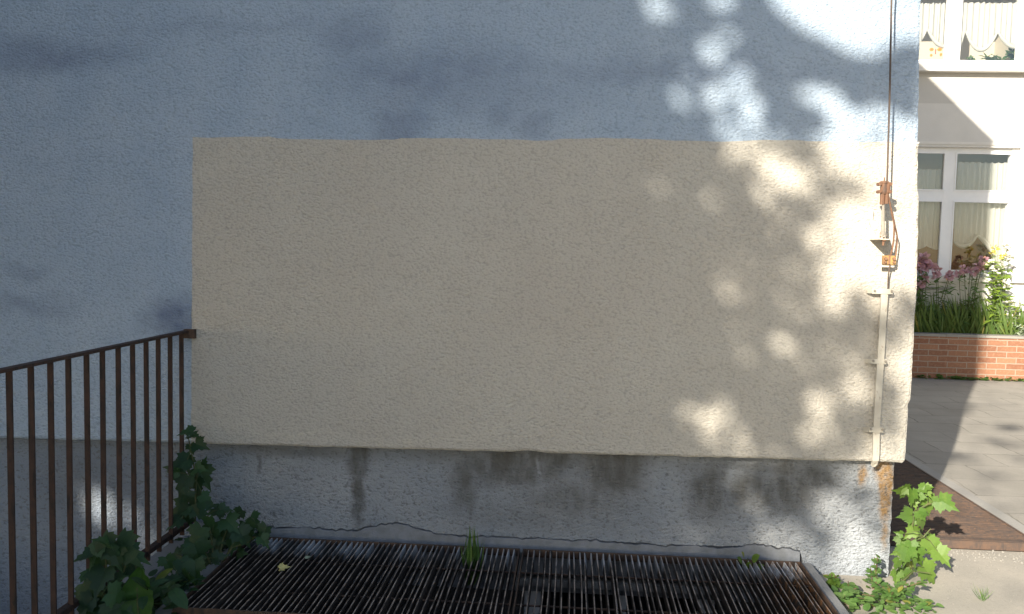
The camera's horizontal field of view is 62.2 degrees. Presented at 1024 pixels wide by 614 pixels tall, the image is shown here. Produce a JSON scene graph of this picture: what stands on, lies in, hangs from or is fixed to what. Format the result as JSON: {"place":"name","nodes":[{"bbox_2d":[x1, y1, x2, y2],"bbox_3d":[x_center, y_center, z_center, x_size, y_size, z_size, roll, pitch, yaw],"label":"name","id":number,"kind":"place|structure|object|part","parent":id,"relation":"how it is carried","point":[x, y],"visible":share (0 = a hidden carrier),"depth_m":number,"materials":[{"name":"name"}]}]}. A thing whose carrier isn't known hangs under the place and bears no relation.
{"place":"outdoors","nodes":[
{"label":"outdoors","id":0,"kind":"place"},
{"bbox_2d":[154,546,1023,613],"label":"ground","id":1,"kind":"structure","parent":0,"point":[951,593],"depth_m":4.17,"materials":[{"name":"concrete"}]},
{"bbox_2d":[0,329,195,613],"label":"iron railing","id":2,"kind":"object","parent":1,"relation":"on","point":[70,605],"visible":0.84,"depth_m":3.47,"materials":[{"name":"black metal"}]},
{"bbox_2d":[74,527,151,613],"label":"maple seedling","id":3,"kind":"object","parent":1,"relation":"on","point":[123,554],"visible":0.98,"depth_m":3.42,"materials":[{"name":"green plant"}]},
{"bbox_2d":[74,537,187,613],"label":"stair kerb","id":4,"kind":"structure","parent":1,"relation":"on","point":[167,549],"depth_m":4.16,"materials":[{"name":"concrete"}]},
{"bbox_2d":[74,573,199,609],"bbox_3d":[-1.558,1.240,3.670,0.514,0.129,0.372,2,4,16],"label":"weed","id":5,"kind":"object","parent":1,"relation":"on","point":[157,604],"visible":0.18,"depth_m":3.71,"materials":[{"name":"green plant"}]},
{"bbox_2d":[119,564,187,613],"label":"dock plant","id":6,"kind":"object","parent":1,"relation":"on","point":[142,593],"visible":0.97,"depth_m":3.44,"materials":[{"name":"green plant"}]},
{"bbox_2d":[121,569,203,602],"bbox_3d":[-1.593,1.237,3.703,0.491,0.135,0.381,-1,5,-29],"label":"weed","id":7,"kind":"object","parent":1,"relation":"on","point":[152,573],"visible":0.06,"depth_m":3.78,"materials":[{"name":"green plant"}]},
{"bbox_2d":[163,425,215,531],"bbox_3d":[-1.615,0.924,4.224,0.262,0.664,0.192,0,4,-15],"label":"maple seedling","id":8,"kind":"object","parent":1,"relation":"on","point":[190,505],"visible":0.96,"depth_m":4.24,"materials":[{"name":"green plant"}]},
{"bbox_2d":[156,549,227,597],"bbox_3d":[-1.447,1.204,3.824,0.227,0.243,0.389,3,4,25],"label":"maple seedling","id":9,"kind":"object","parent":1,"relation":"on","point":[188,568],"visible":0.6,"depth_m":3.78,"materials":[{"name":"green plant"}]},
{"bbox_2d":[173,529,258,551],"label":"weed","id":10,"kind":"object","parent":1,"relation":"on","point":[225,546],"visible":0.12,"depth_m":4.32,"materials":[{"name":"green plant"}]},
{"bbox_2d":[171,500,271,566],"bbox_3d":[-1.419,1.137,4.114,0.510,0.405,0.302,0,4,-12],"label":"maple seedling","id":11,"kind":"object","parent":1,"relation":"on","point":[196,544],"visible":0.81,"depth_m":4.09,"materials":[{"name":"green plant"}]},
{"bbox_2d":[0,0,920,613],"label":"apartment building","id":12,"kind":"structure","parent":1,"relation":"on","point":[570,274],"depth_m":4.24,"materials":[{"name":"paint"}]},
{"bbox_2d":[524,591,714,613],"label":"cellar window","id":13,"kind":"structure","parent":12,"relation":"in","point":[564,595],"depth_m":4.42,"materials":[{"name":"white paint"}]},
{"bbox_2d":[863,289,893,466],"bbox_3d":[1.750,0.346,4.093,0.113,0.870,0.053,2,4,4],"label":"cable conduit","id":14,"kind":"object","parent":12,"relation":"attached to","point":[880,361],"visible":1,"depth_m":4.08,"materials":[{"name":"beige paint"}]},
{"bbox_2d":[868,0,897,325],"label":"lightning conductor","id":15,"kind":"object","parent":12,"relation":"attached to","point":[885,191],"visible":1,"depth_m":3.92,"materials":[{"name":"metal"}]},
{"bbox_2d":[155,537,848,613],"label":"light well kerb","id":16,"kind":"structure","parent":1,"relation":"on","point":[836,603],"depth_m":4.28,"materials":[{"name":"concrete"}]},
{"bbox_2d":[172,536,519,613],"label":"cellar grating","id":17,"kind":"object","parent":16,"relation":"on","point":[228,585],"visible":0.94,"depth_m":3.89,"materials":[{"name":"metal"}]},
{"bbox_2d":[278,563,289,570],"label":"fallen leaf","id":18,"kind":"object","parent":17,"relation":"on","point":[281,566],"visible":1,"depth_m":3.97,"materials":[{"name":"yellow plant"}]},
{"bbox_2d":[460,526,483,586],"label":"grass tuft","id":19,"kind":"object","parent":17,"relation":"on","point":[470,552],"visible":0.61,"depth_m":4.16,"materials":[{"name":"green plant"}]},
{"bbox_2d":[512,549,838,613],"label":"cellar grating","id":20,"kind":"object","parent":16,"relation":"on","point":[795,571],"visible":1,"depth_m":3.93,"materials":[{"name":"metal"}]},
{"bbox_2d":[737,551,763,569],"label":"weed","id":21,"kind":"object","parent":20,"relation":"on","point":[755,557],"visible":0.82,"depth_m":4.17,"materials":[{"name":"green plant"}]},
{"bbox_2d":[823,572,843,589],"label":"ground weed","id":22,"kind":"object","parent":1,"relation":"on","point":[833,579],"visible":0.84,"depth_m":4.08,"materials":[{"name":"green plant"}]},
{"bbox_2d":[813,581,894,613],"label":"ground weed","id":23,"kind":"object","parent":1,"relation":"on","point":[849,596],"visible":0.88,"depth_m":3.85,"materials":[{"name":"green plant"}]},
{"bbox_2d":[856,554,887,588],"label":"ground weed","id":24,"kind":"object","parent":1,"relation":"on","point":[876,571],"visible":0.75,"depth_m":4.07,"materials":[{"name":"green plant"}]},
{"bbox_2d":[857,577,943,613],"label":"ground weed","id":25,"kind":"object","parent":1,"relation":"on","point":[896,593],"visible":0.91,"depth_m":3.87,"materials":[{"name":"green plant"}]},
{"bbox_2d":[889,482,959,583],"bbox_3d":[1.978,1.120,4.183,0.328,0.518,0.237,0,4,-19],"label":"maple sapling","id":26,"kind":"object","parent":1,"relation":"on","point":[907,550],"visible":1,"depth_m":4.16,"materials":[{"name":"green plant"}]},
{"bbox_2d":[862,547,1022,612],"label":"grit","id":27,"kind":"object","parent":1,"relation":"on","point":[983,557],"visible":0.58,"depth_m":4.59,"materials":[{"name":"grey gravel"}]},
{"bbox_2d":[890,545,1023,551],"bbox_3d":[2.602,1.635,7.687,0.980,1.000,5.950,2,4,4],"label":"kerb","id":28,"kind":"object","parent":1,"relation":"in","point":[989,550],"depth_m":5.20,"materials":[{"name":"grey concrete"}]},
{"bbox_2d":[889,459,1023,550],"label":"side grating","id":29,"kind":"object","parent":28,"relation":"on","point":[971,525],"visible":0.12,"depth_m":5.03,"materials":[{"name":"red metal"}]},
{"bbox_2d":[905,453,1023,532],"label":"kerb strip","id":30,"kind":"object","parent":1,"relation":"on","point":[1014,523],"depth_m":5.68,"materials":[{"name":"concrete"}]},
{"bbox_2d":[912,332,1023,380],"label":"brick planter","id":31,"kind":"object","parent":1,"relation":"on","point":[972,355],"visible":0.32,"depth_m":11.24,"materials":[{"name":"brick"}]},
{"bbox_2d":[915,252,937,322],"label":"peony plant","id":32,"kind":"object","parent":31,"relation":"on","point":[925,264],"visible":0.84,"depth_m":11.52,"materials":[{"name":"pink plant"}]},
{"bbox_2d":[914,292,954,332],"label":"iris plant","id":33,"kind":"object","parent":31,"relation":"in","point":[921,326],"visible":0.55,"depth_m":11.50,"materials":[{"name":"green plant"}]},
{"bbox_2d":[928,265,957,322],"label":"peony plant","id":34,"kind":"object","parent":31,"relation":"on","point":[937,272],"visible":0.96,"depth_m":11.53,"materials":[{"name":"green plant"}]},
{"bbox_2d":[916,291,973,332],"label":"iris plant","id":35,"kind":"object","parent":31,"relation":"in","point":[946,325],"visible":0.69,"depth_m":11.50,"materials":[{"name":"green plant"}]},
{"bbox_2d":[954,255,988,331],"bbox_3d":[6.218,-0.165,11.546,0.467,1.105,0.390,-1,4,-29],"label":"peony plant","id":36,"kind":"object","parent":31,"relation":"on","point":[977,268],"visible":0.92,"depth_m":11.50,"materials":[{"name":"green plant"}]},
{"bbox_2d":[945,294,1008,334],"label":"iris plant","id":37,"kind":"object","parent":31,"relation":"in","point":[974,329],"visible":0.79,"depth_m":11.46,"materials":[{"name":"green plant"}]},
{"bbox_2d":[967,291,1023,334],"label":"iris plant","id":38,"kind":"object","parent":31,"relation":"in","point":[1004,328],"visible":0.79,"depth_m":11.44,"materials":[{"name":"green plant"}]},
{"bbox_2d":[980,245,1011,330],"bbox_3d":[6.566,-0.225,11.518,0.799,1.243,0.333,-2,5,-40],"label":"lily plant","id":39,"kind":"object","parent":31,"relation":"on","point":[991,275],"visible":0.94,"depth_m":11.46,"materials":[{"name":"green plant"}]},
{"bbox_2d":[984,243,1016,322],"bbox_3d":[6.655,-0.232,11.525,0.516,1.262,0.358,0,4,-23],"label":"rose plant","id":40,"kind":"object","parent":31,"relation":"on","point":[1006,276],"visible":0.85,"depth_m":11.47,"materials":[{"name":"green plant"}]},
{"bbox_2d":[1005,299,1023,333],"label":"leafy perennial","id":41,"kind":"object","parent":31,"relation":"on","point":[1018,315],"visible":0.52,"depth_m":11.54,"materials":[{"name":"green plant"}]},
{"bbox_2d":[1009,303,1023,334],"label":"iris plant","id":42,"kind":"object","parent":31,"relation":"in","point":[1017,318],"visible":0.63,"depth_m":11.50,"materials":[{"name":"green plant"}]},
{"bbox_2d":[1013,324,1023,334],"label":"silver plant","id":43,"kind":"object","parent":31,"relation":"on","point":[1020,332],"visible":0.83,"depth_m":11.40,"materials":[{"name":"green plant"}]},
{"bbox_2d":[915,0,1023,333],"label":"wing","id":44,"kind":"structure","parent":1,"relation":"on","point":[969,111],"depth_m":11.67,"materials":[{"name":"white paint"}]},
{"bbox_2d":[917,169,942,249],"bbox_3d":[5.856,-1.376,11.952,0.486,1.128,0.051,2,4,4],"label":"curtain","id":45,"kind":"object","parent":44,"relation":"hanging from","point":[928,222],"visible":0.57,"depth_m":11.95,"materials":[{"name":"grey fabric"}]},
{"bbox_2d":[919,2,945,48],"bbox_3d":[5.854,-3.900,11.764,0.458,0.628,0.084,2,4,4],"label":"curtain","id":46,"kind":"object","parent":44,"relation":"hanging from","point":[931,24],"visible":0.84,"depth_m":11.77,"materials":[{"name":"grey fabric"}]},
{"bbox_2d":[929,15,941,56],"bbox_3d":[5.882,-3.752,11.754,0.176,0.565,0.016,2,4,4],"label":"butterfly ornament","id":47,"kind":"object","parent":44,"relation":"hanging from","point":[932,49],"visible":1,"depth_m":11.77,"materials":[{"name":"orange paper"}]},
{"bbox_2d":[917,228,987,269],"bbox_3d":[6.584,-0.775,12.985,1.100,0.840,0.520,2,4,4],"label":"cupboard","id":48,"kind":"object","parent":44,"relation":"in","point":[972,253],"visible":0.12,"depth_m":12.71,"materials":[{"name":"brown wood"}]},
{"bbox_3d":[6.302,-0.766,12.754,0.510,0.740,0.019,2,4,4],"label":"door","id":49,"kind":"part","parent":48,"relation":"part of","materials":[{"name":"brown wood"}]},
{"bbox_3d":[6.841,-0.751,12.717,0.510,0.740,0.019,2,4,4],"label":"door","id":50,"kind":"part","parent":48,"relation":"part of","materials":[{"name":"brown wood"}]},
{"bbox_2d":[917,147,1011,276],"bbox_3d":[6.063,-1.324,11.833,1.790,1.770,0.072,2,4,4],"label":"window","id":51,"kind":"structure","parent":44,"relation":"in","point":[948,195],"depth_m":11.78,"materials":[{"name":"white paint"}]},
{"bbox_2d":[919,0,1023,62],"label":"window","id":52,"kind":"structure","parent":44,"relation":"in","point":[954,8],"depth_m":11.64,"materials":[{"name":"white paint"}]},
{"bbox_2d":[954,162,1007,262],"bbox_3d":[6.639,-1.299,11.879,0.849,1.446,0.087,2,4,4],"label":"curtain","id":53,"kind":"object","parent":44,"relation":"hanging from","point":[983,223],"visible":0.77,"depth_m":11.90,"materials":[{"name":"grey fabric"}]},
{"bbox_2d":[960,2,1017,51],"bbox_3d":[6.634,-3.849,11.711,0.824,0.705,0.082,2,4,4],"label":"curtain","id":54,"kind":"object","parent":44,"relation":"hanging from","point":[983,24],"visible":0.95,"depth_m":11.72,"materials":[{"name":"grey fabric"}]},
{"bbox_2d":[978,52,1009,59],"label":"pot plant","id":55,"kind":"object","parent":44,"relation":"on","point":[995,57],"visible":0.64,"depth_m":11.77,"materials":[{"name":"green plant"}]},
{"bbox_2d":[1005,48,1014,60],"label":"pot plant","id":56,"kind":"object","parent":44,"relation":"on","point":[1011,56],"visible":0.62,"depth_m":11.76,"materials":[{"name":"green plant"}]},
{"bbox_2d":[973,584,989,599],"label":"grass tuft","id":57,"kind":"object","parent":1,"relation":"on","point":[983,597],"visible":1,"depth_m":3.99,"materials":[{"name":"green plant"}]},
{"bbox_2d":[905,378,1023,524],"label":"paving","id":58,"kind":"structure","parent":0,"point":[967,434],"depth_m":7.70,"materials":[{"name":"grey concrete"}]},
{"bbox_2d":[917,374,1023,380],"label":"creeping weeds","id":59,"kind":"object","parent":58,"relation":"on","point":[956,377],"visible":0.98,"depth_m":11.20,"materials":[{"name":"green plant"}]},
{"bbox_2d":[980,273,989,277],"bbox_3d":[6.543,-0.437,11.755,0.107,0.060,0.120,2,4,4],"label":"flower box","id":60,"kind":"object","parent":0,"point":[984,275],"visible":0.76,"depth_m":11.71,"materials":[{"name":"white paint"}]}
]}

